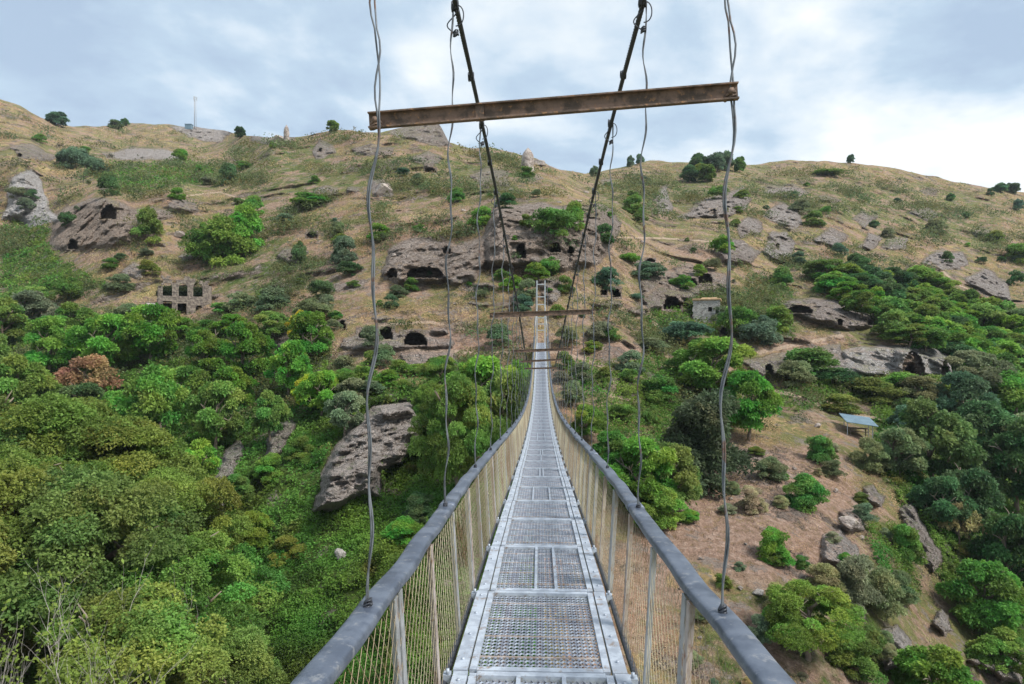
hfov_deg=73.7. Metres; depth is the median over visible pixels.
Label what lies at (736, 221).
bush
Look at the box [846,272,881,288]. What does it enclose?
tree
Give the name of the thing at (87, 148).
bush
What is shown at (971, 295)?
tree
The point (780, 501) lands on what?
bush
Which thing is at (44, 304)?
tree
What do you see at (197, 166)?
bush
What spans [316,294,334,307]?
bush
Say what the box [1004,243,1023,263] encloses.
bush
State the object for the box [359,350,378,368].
bush
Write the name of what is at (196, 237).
bush
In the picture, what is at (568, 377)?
bush
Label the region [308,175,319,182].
bush
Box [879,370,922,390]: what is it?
bush
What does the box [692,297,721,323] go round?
stone house
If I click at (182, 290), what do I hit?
bush
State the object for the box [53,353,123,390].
tree
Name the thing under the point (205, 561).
tree
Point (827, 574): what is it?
bush
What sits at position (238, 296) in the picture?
bush
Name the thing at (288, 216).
bush
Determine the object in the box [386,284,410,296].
bush
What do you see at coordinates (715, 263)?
bush
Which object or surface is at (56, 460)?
tree
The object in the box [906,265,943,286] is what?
tree
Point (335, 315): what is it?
bush
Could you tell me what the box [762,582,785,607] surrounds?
bush
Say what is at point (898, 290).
tree
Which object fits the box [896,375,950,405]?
tree
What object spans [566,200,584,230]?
bush
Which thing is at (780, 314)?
bush
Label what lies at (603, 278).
bush
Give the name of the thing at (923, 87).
sky
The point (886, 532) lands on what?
bush
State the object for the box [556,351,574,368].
bush
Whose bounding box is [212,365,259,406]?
tree
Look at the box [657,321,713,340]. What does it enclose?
bush
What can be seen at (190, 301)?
ruined building
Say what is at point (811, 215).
bush
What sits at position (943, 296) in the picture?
tree
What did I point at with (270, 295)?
bush
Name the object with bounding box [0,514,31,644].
tree
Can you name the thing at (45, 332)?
tree
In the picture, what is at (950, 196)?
bush
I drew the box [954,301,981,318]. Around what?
tree
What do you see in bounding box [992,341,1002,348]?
tree
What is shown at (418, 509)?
bush
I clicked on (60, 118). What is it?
tree
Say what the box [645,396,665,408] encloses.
bush
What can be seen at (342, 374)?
bush
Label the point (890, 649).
bush
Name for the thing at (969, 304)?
tree
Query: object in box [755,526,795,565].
bush
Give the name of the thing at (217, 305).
bush
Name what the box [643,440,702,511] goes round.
tree
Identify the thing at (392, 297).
bush
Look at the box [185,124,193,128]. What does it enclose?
equipment hut
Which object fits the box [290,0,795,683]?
suspension bridge
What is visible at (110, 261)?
bush
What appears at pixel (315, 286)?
bush
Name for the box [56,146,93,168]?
bush
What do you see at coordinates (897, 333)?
tree
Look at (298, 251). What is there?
bush
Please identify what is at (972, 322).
tree
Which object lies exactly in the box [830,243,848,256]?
bush
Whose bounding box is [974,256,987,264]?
bush
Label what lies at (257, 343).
tree
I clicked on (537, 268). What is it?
bush
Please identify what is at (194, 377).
tree
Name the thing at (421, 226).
bush
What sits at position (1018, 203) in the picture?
bush
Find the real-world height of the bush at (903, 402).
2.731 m
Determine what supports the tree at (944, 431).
on the hillside
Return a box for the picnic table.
[848,427,868,431]
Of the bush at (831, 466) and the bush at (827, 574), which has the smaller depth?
the bush at (827, 574)
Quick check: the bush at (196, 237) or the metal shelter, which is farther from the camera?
the bush at (196, 237)
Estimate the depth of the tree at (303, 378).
73.15 m
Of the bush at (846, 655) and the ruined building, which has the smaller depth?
the bush at (846, 655)
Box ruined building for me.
[146,275,212,314]
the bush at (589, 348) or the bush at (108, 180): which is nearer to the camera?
the bush at (589, 348)
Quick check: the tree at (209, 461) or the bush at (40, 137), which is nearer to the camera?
the tree at (209, 461)
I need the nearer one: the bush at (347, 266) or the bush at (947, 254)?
the bush at (347, 266)
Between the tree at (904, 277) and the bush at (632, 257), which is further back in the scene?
the tree at (904, 277)
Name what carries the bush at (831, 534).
on the hillside
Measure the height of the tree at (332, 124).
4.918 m
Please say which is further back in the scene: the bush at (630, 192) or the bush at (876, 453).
the bush at (630, 192)
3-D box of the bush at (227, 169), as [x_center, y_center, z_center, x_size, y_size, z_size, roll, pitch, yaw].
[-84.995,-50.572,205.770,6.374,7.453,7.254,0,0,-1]
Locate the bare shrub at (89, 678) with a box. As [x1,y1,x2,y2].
[0,543,219,683]
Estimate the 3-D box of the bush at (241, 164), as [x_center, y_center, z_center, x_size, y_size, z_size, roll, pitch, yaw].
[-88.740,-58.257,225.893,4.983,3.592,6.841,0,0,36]
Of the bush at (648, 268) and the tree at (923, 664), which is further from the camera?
the bush at (648, 268)
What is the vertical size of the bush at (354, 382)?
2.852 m
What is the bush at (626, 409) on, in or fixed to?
on the hillside
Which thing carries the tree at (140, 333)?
on the hillside
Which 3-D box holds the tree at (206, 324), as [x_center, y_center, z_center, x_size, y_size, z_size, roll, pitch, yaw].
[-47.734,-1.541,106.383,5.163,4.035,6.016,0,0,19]
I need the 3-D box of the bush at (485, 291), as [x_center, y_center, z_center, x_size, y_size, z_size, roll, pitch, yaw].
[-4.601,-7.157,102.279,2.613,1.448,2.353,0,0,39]
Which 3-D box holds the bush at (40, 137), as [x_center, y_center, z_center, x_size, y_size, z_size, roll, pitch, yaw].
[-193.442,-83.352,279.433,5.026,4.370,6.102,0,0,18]
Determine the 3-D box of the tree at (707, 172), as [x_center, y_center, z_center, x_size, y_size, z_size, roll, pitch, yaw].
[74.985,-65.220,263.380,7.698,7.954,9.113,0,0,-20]
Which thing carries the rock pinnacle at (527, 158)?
on the hillside
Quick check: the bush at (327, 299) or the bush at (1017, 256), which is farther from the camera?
the bush at (1017, 256)
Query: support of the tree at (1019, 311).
on the hillside
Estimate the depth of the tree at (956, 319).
119.07 m
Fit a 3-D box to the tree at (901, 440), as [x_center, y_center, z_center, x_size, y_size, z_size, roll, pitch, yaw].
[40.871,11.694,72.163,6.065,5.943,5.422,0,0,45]
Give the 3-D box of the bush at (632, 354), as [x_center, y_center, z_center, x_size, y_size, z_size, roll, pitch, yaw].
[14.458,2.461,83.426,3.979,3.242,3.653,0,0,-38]
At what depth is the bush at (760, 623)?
38.92 m
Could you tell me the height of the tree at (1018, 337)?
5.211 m
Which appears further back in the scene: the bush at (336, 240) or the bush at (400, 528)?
the bush at (336, 240)
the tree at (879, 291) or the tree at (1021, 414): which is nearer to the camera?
the tree at (1021, 414)
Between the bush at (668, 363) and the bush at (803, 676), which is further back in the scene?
the bush at (668, 363)
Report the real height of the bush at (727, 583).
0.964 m
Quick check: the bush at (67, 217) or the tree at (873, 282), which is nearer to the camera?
the tree at (873, 282)
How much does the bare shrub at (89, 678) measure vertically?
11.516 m
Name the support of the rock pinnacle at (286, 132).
on the hillside
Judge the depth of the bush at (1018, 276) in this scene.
191.68 m
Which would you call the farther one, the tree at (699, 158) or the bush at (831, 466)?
the tree at (699, 158)
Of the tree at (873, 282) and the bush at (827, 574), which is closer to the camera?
the bush at (827, 574)
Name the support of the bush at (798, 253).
on the hillside
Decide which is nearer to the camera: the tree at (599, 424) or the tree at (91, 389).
the tree at (599, 424)
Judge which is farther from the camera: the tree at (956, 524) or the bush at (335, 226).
the bush at (335, 226)
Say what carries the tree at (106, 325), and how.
on the hillside
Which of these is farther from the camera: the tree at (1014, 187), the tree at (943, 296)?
the tree at (1014, 187)
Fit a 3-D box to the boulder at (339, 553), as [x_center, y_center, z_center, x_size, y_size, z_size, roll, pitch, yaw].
[-12.697,15.719,50.507,0.881,0.977,0.569,0,0,-2]
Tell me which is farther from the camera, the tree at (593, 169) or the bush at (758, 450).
the tree at (593, 169)
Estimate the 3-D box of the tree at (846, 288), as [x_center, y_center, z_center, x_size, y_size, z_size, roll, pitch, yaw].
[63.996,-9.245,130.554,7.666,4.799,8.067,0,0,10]
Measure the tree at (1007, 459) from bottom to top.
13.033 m
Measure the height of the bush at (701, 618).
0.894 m
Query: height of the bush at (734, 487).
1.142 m
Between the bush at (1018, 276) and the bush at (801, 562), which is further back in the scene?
the bush at (1018, 276)
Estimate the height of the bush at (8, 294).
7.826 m
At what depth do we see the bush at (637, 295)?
111.20 m
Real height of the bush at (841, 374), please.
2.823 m
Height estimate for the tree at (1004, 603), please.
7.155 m
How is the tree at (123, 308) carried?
on the hillside
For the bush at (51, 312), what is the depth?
113.71 m
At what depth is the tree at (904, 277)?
145.06 m
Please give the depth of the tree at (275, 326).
96.43 m
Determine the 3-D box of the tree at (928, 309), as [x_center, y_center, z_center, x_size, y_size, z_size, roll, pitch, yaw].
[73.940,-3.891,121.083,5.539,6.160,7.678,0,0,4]
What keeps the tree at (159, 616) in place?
on the hillside
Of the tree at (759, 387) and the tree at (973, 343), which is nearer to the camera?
the tree at (759, 387)
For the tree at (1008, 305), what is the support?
on the hillside
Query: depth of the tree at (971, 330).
117.56 m
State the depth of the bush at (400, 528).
49.36 m
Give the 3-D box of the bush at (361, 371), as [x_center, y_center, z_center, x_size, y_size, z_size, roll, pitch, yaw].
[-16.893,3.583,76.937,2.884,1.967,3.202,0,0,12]
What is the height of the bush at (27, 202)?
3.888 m
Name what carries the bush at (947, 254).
on the hillside
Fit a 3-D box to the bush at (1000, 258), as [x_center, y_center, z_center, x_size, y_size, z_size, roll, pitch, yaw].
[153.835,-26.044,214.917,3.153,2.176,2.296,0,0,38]
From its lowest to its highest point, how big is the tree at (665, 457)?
6.394 m
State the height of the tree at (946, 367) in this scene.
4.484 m
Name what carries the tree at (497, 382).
on the hillside
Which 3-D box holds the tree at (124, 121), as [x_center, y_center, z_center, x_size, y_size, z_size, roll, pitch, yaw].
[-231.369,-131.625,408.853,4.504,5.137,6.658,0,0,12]
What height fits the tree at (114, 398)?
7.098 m
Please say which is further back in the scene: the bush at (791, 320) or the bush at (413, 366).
the bush at (791, 320)
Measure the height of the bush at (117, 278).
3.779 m
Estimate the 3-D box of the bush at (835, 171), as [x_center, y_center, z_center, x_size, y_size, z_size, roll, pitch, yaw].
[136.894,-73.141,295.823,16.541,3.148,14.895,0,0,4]
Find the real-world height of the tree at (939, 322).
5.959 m
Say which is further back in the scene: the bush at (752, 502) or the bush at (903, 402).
the bush at (903, 402)
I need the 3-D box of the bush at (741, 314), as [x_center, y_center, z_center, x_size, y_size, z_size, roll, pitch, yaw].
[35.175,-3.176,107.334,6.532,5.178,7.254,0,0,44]
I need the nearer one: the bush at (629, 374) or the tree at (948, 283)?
the bush at (629, 374)
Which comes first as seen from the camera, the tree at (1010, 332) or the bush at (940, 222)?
the tree at (1010, 332)
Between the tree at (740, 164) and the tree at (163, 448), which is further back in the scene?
the tree at (740, 164)
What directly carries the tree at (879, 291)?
on the hillside
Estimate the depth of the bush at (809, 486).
56.63 m
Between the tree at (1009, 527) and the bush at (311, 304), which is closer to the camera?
the tree at (1009, 527)
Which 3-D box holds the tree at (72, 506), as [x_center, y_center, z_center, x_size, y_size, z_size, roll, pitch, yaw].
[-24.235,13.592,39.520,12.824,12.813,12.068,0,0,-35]
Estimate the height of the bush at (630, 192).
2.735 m
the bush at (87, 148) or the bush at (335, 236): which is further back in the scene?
the bush at (87, 148)
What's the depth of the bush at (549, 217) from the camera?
109.49 m
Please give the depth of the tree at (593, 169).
277.51 m
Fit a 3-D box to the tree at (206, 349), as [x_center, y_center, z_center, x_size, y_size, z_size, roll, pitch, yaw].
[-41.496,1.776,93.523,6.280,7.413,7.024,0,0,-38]
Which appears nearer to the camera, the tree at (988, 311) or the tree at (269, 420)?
the tree at (269, 420)
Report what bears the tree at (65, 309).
on the hillside
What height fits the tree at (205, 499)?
10.836 m
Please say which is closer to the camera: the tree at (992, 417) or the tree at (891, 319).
the tree at (992, 417)
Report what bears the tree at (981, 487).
on the hillside
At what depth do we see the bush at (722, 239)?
147.47 m
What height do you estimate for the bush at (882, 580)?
4.016 m
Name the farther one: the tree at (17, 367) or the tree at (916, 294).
the tree at (916, 294)
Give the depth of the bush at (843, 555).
48.52 m
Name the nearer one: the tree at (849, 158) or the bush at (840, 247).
the bush at (840, 247)
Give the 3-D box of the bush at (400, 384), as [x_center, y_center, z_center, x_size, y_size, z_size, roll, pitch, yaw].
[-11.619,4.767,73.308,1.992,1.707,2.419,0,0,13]
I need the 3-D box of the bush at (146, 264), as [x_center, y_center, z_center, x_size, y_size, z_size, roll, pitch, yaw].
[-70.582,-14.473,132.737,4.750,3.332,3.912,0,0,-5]
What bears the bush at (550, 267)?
on the hillside
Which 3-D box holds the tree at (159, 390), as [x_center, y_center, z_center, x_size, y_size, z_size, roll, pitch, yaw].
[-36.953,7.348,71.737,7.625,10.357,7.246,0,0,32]
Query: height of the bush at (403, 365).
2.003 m
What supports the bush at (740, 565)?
on the hillside
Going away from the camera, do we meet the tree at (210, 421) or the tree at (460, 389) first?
the tree at (460, 389)
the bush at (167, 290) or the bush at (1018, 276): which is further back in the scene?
the bush at (1018, 276)
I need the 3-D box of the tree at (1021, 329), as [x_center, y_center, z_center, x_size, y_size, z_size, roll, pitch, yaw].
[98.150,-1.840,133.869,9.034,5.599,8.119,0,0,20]
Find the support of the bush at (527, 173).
on the hillside
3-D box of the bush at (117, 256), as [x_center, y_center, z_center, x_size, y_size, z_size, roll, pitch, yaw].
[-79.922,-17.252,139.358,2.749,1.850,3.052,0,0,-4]
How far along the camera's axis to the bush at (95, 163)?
229.97 m
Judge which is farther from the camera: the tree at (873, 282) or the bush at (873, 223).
the bush at (873, 223)
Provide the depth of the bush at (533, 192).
142.19 m
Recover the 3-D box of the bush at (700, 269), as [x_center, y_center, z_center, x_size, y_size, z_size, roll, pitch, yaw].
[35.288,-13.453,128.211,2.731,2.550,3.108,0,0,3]
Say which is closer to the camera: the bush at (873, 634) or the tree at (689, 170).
the bush at (873, 634)
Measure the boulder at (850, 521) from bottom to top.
0.983 m
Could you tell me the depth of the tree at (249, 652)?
35.17 m
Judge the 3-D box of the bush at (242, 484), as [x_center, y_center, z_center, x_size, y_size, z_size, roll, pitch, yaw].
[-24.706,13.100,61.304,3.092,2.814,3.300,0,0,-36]
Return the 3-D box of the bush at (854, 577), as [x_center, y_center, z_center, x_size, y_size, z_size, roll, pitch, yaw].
[22.803,16.055,45.411,3.725,3.842,3.976,0,0,39]
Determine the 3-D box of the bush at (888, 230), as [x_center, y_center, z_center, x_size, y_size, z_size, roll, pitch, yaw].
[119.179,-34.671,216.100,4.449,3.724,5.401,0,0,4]
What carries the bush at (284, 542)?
on the hillside
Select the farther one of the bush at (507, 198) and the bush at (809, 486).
the bush at (507, 198)
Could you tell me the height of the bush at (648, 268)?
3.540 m
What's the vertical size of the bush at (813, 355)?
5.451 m
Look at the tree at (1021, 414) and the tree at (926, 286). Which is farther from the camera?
the tree at (926, 286)
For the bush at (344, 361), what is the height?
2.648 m
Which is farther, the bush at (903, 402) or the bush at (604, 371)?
the bush at (903, 402)
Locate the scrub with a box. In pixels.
[0,107,1023,435]
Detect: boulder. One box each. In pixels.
[174,231,184,237]
[272,135,283,141]
[334,548,345,559]
[375,183,392,195]
[534,159,545,166]
[752,589,763,595]
[839,516,858,526]
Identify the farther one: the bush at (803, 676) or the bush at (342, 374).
the bush at (342, 374)
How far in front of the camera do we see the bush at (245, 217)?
140.36 m
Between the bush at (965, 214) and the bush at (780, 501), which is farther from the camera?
the bush at (965, 214)
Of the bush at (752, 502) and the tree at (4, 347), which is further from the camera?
the tree at (4, 347)
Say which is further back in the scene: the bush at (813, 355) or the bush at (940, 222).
the bush at (940, 222)
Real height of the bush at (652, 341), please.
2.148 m
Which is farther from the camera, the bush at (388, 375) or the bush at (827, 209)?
the bush at (827, 209)
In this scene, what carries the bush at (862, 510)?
on the hillside
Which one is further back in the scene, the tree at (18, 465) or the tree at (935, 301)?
the tree at (935, 301)
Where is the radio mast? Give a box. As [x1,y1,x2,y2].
[193,96,196,128]
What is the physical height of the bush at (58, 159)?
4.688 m
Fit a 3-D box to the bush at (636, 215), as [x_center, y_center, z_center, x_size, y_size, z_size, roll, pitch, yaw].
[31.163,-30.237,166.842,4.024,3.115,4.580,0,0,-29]
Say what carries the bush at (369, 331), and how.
on the hillside
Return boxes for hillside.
[0,99,1023,683]
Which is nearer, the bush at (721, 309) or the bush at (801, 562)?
the bush at (801, 562)
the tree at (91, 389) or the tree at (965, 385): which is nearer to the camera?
the tree at (91, 389)
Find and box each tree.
[0,296,30,342]
[0,333,12,376]
[0,352,63,404]
[0,391,49,447]
[0,391,146,463]
[0,441,131,651]
[0,464,206,639]
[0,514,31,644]
[2,454,151,558]
[8,289,59,319]
[24,315,84,374]
[32,581,232,683]
[45,111,69,125]
[48,413,214,564]
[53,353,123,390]
[54,301,98,334]
[56,381,104,401]
[63,313,139,369]
[90,389,138,416]
[103,528,290,667]
[105,464,255,567]
[107,119,123,127]
[112,302,181,364]
[113,303,151,321]
[115,363,192,436]
[120,118,130,125]
[159,317,192,339]
[166,437,221,478]
[166,624,288,683]
[172,365,210,415]
[183,380,246,450]
[184,319,218,336]
[184,328,232,379]
[212,313,247,332]
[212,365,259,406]
[220,319,277,376]
[234,126,245,138]
[250,389,293,442]
[253,311,290,338]
[263,339,312,399]
[284,309,302,335]
[288,310,334,353]
[290,374,319,405]
[293,369,339,415]
[322,390,365,436]
[326,120,339,132]
[404,373,511,485]
[411,381,442,435]
[414,355,458,384]
[441,487,495,548]
[445,354,518,421]
[483,369,532,469]
[508,358,540,406]
[561,380,585,408]
[569,403,608,440]
[589,165,597,175]
[592,430,630,471]
[599,434,678,503]
[626,155,634,166]
[636,154,644,163]
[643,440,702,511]
[659,388,764,498]
[672,335,756,394]
[679,164,698,181]
[687,152,709,165]
[697,164,716,181]
[706,151,726,171]
[723,150,735,169]
[724,370,784,440]
[734,156,745,170]
[761,579,866,661]
[802,258,853,278]
[812,270,857,293]
[823,262,871,274]
[826,281,869,300]
[838,290,882,318]
[844,252,874,267]
[846,154,854,163]
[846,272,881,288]
[860,278,889,290]
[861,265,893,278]
[865,286,887,317]
[870,308,911,340]
[871,295,911,324]
[874,299,924,314]
[877,323,930,348]
[878,277,907,304]
[878,425,933,477]
[880,395,989,484]
[884,266,918,287]
[885,404,908,425]
[886,644,983,683]
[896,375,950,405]
[903,287,935,301]
[903,312,925,323]
[904,326,951,351]
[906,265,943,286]
[906,475,972,531]
[910,276,961,295]
[911,296,962,313]
[913,302,950,327]
[914,370,1001,432]
[915,282,943,294]
[920,315,965,337]
[933,293,959,306]
[934,497,987,545]
[934,558,1023,635]
[936,462,1005,540]
[937,339,977,355]
[939,304,961,313]
[943,330,984,351]
[943,349,1018,386]
[944,362,985,379]
[946,314,968,328]
[948,288,980,305]
[948,311,987,334]
[949,337,985,353]
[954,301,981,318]
[954,399,1020,472]
[962,324,986,338]
[964,626,1023,682]
[965,506,1023,586]
[967,303,982,325]
[970,302,1016,326]
[970,335,994,355]
[975,296,1002,305]
[980,325,1014,340]
[982,416,1023,514]
[984,313,1023,332]
[986,369,1023,414]
[987,346,1003,353]
[987,352,1023,371]
[988,326,1015,341]
[991,182,1009,191]
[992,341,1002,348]
[995,300,1018,314]
[995,339,1023,358]
[1005,308,1023,317]
[1007,182,1020,193]
[1008,321,1023,332]
[1010,332,1023,345]
[1014,411,1023,417]
[1018,357,1023,366]
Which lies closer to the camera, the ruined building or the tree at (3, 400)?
the tree at (3, 400)
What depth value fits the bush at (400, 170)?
177.64 m
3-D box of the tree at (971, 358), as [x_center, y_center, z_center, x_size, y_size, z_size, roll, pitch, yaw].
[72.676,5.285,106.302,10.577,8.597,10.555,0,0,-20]
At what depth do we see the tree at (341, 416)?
66.36 m
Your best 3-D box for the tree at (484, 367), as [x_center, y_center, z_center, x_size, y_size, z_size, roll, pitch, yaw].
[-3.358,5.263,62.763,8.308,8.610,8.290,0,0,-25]
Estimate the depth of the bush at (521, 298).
96.27 m
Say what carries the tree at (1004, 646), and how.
on the hillside
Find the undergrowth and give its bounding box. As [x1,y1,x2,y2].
[0,158,1023,683]
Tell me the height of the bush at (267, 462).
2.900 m
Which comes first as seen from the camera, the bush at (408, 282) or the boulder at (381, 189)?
the bush at (408, 282)
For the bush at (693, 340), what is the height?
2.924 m
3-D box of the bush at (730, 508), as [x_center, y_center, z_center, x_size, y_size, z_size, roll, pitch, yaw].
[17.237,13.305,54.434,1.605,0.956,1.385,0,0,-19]
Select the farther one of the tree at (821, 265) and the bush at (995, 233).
the bush at (995, 233)
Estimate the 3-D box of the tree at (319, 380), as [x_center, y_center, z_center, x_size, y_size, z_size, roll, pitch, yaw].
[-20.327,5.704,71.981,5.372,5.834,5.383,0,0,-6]
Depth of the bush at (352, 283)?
111.83 m
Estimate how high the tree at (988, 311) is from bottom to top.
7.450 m
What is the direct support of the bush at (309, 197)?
on the hillside
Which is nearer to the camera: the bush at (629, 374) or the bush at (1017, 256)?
the bush at (629, 374)
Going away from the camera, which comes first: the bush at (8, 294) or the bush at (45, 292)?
the bush at (8, 294)
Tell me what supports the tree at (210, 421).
on the hillside
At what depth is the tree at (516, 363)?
63.70 m
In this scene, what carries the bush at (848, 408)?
on the hillside
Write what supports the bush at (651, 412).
on the hillside
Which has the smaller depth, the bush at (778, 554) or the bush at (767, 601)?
the bush at (767, 601)
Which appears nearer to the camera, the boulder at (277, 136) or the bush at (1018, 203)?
the boulder at (277, 136)
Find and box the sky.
[0,0,1023,191]
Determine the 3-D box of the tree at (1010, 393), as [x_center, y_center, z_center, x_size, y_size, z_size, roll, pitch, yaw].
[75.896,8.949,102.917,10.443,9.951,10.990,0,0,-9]
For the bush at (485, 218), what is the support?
on the hillside
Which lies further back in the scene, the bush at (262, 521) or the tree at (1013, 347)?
the tree at (1013, 347)
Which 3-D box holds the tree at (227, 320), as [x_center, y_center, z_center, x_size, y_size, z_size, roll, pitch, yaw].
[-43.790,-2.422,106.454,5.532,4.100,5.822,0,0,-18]
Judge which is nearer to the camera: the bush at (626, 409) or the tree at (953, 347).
the bush at (626, 409)
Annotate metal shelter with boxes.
[839,413,878,437]
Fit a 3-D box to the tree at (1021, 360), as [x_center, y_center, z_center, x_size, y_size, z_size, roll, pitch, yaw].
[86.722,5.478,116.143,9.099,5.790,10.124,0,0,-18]
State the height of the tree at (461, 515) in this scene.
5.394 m
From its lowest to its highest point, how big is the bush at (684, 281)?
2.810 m
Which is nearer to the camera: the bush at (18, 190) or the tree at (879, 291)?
the tree at (879, 291)
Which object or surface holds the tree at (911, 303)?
on the hillside
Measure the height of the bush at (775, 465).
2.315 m
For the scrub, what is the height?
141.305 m
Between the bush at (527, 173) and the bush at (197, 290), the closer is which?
the bush at (197, 290)
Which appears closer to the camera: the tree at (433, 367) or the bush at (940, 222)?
the tree at (433, 367)
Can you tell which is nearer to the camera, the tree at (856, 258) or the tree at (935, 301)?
the tree at (935, 301)
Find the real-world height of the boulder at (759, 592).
0.450 m
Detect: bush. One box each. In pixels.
[0,289,40,317]
[4,186,26,198]
[6,286,54,299]
[16,197,35,209]
[24,189,39,199]
[31,133,47,142]
[38,306,70,318]
[52,277,83,299]
[55,154,75,164]
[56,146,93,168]
[57,211,76,227]
[78,146,91,152]
[78,156,109,175]
[96,171,121,195]
[100,257,118,268]
[102,273,135,291]
[113,253,128,259]
[129,204,164,243]
[136,259,161,275]
[138,248,154,255]
[154,285,183,295]
[167,187,186,199]
[171,148,187,162]
[177,228,228,263]
[179,286,197,296]
[191,212,261,267]
[193,286,201,296]
[195,164,201,171]
[198,222,205,228]
[200,176,217,184]
[210,302,230,313]
[218,162,237,184]
[220,202,265,252]
[221,291,258,310]
[227,473,255,502]
[233,197,243,203]
[234,510,274,548]
[235,160,252,170]
[243,195,264,214]
[252,452,283,484]
[253,285,290,312]
[267,534,306,566]
[271,213,293,223]
[283,435,314,465]
[289,192,330,206]
[290,242,306,263]
[291,298,333,315]
[306,279,334,296]
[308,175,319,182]
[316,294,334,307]
[323,368,359,393]
[326,319,342,329]
[326,354,355,370]
[327,310,342,319]
[330,221,344,236]
[330,235,351,257]
[330,235,357,263]
[331,233,346,244]
[333,260,363,275]
[333,377,369,396]
[345,280,360,286]
[352,365,376,378]
[358,380,386,393]
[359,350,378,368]
[360,325,383,345]
[366,222,389,239]
[368,343,395,366]
[372,369,399,385]
[380,516,423,544]
[383,294,399,307]
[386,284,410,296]
[388,359,412,375]
[394,379,410,393]
[395,167,409,174]
[401,491,434,523]
[404,277,420,290]
[408,363,423,373]
[410,173,422,183]
[412,223,426,231]
[446,187,464,202]
[466,205,491,227]
[472,289,487,296]
[484,323,511,346]
[493,268,510,280]
[495,192,517,208]
[498,275,523,290]
[512,294,533,311]
[514,278,535,297]
[518,165,535,176]
[519,214,532,225]
[523,262,549,279]
[525,207,576,236]
[529,189,540,196]
[539,256,560,275]
[549,304,564,317]
[552,370,571,383]
[553,325,580,345]
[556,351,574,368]
[557,275,575,292]
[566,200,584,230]
[569,361,591,381]
[581,340,603,352]
[586,321,612,340]
[589,266,624,290]
[594,366,612,380]
[596,223,614,244]
[599,326,621,340]
[608,403,637,421]
[614,349,645,372]
[618,252,642,262]
[618,368,637,381]
[621,193,644,213]
[625,481,688,529]
[627,190,638,195]
[628,261,667,279]
[629,293,643,298]
[632,212,649,223]
[640,337,668,351]
[640,374,679,402]
[641,405,662,423]
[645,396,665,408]
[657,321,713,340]
[662,358,679,374]
[668,274,696,288]
[678,509,699,523]
[687,337,702,351]
[692,650,704,668]
[693,264,707,275]
[695,608,706,622]
[701,258,721,270]
[707,185,729,198]
[709,234,734,252]
[709,678,718,683]
[710,305,726,320]
[714,573,733,588]
[715,305,760,333]
[717,503,736,514]
[727,481,741,494]
[730,218,740,225]
[733,189,749,198]
[733,206,743,212]
[733,485,768,513]
[733,561,746,571]
[735,315,783,345]
[742,676,752,683]
[747,446,765,455]
[747,613,772,643]
[755,456,789,481]
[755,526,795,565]
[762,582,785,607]
[766,304,792,331]
[766,550,788,566]
[768,277,783,288]
[770,265,794,289]
[773,495,789,508]
[776,359,816,387]
[777,319,793,325]
[782,346,840,383]
[782,472,830,513]
[787,198,811,213]
[790,251,806,262]
[796,555,811,568]
[797,672,808,681]
[801,210,827,226]
[804,435,839,464]
[804,562,846,591]
[809,168,849,175]
[811,367,861,383]
[812,468,824,475]
[818,205,831,213]
[820,459,847,477]
[821,393,866,414]
[824,531,842,543]
[825,633,889,683]
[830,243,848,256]
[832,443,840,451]
[832,554,887,616]
[838,552,851,560]
[845,376,909,402]
[847,436,892,474]
[852,502,880,522]
[853,491,869,503]
[857,623,887,658]
[864,565,908,620]
[869,220,879,227]
[875,642,896,660]
[877,527,893,540]
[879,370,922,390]
[880,630,894,644]
[882,227,895,237]
[889,523,928,564]
[891,569,920,606]
[892,397,912,408]
[924,218,948,232]
[924,373,958,400]
[941,250,954,262]
[945,193,955,200]
[962,212,969,218]
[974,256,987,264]
[982,230,1005,243]
[986,188,994,195]
[995,256,1005,261]
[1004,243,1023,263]
[1006,269,1023,285]
[1008,251,1023,259]
[1012,198,1023,210]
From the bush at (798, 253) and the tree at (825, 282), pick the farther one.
the bush at (798, 253)
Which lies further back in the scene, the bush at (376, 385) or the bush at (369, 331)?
the bush at (369, 331)
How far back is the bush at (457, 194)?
147.58 m
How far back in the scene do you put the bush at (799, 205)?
221.38 m
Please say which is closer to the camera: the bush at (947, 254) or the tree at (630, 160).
the bush at (947, 254)
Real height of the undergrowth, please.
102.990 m
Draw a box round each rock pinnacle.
[283,125,289,140]
[521,148,533,171]
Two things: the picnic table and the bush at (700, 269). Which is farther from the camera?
the bush at (700, 269)
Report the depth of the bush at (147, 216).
143.44 m
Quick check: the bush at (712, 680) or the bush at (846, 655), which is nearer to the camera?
the bush at (712, 680)
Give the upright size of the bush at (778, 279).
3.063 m
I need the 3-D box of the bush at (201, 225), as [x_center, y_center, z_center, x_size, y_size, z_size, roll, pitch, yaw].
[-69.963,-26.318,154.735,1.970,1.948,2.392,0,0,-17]
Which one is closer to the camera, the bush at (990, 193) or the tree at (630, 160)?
the tree at (630, 160)
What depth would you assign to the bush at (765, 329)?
105.09 m
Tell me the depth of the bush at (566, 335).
87.75 m
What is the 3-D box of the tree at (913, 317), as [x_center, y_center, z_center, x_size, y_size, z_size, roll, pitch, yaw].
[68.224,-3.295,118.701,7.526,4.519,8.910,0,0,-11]
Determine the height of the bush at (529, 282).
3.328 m
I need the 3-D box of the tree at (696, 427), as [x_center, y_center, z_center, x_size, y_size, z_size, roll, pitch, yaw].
[17.014,8.675,59.846,9.678,9.244,10.330,0,0,23]
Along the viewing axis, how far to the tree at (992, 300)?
140.38 m
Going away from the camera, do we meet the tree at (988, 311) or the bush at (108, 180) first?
the tree at (988, 311)
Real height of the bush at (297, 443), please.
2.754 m

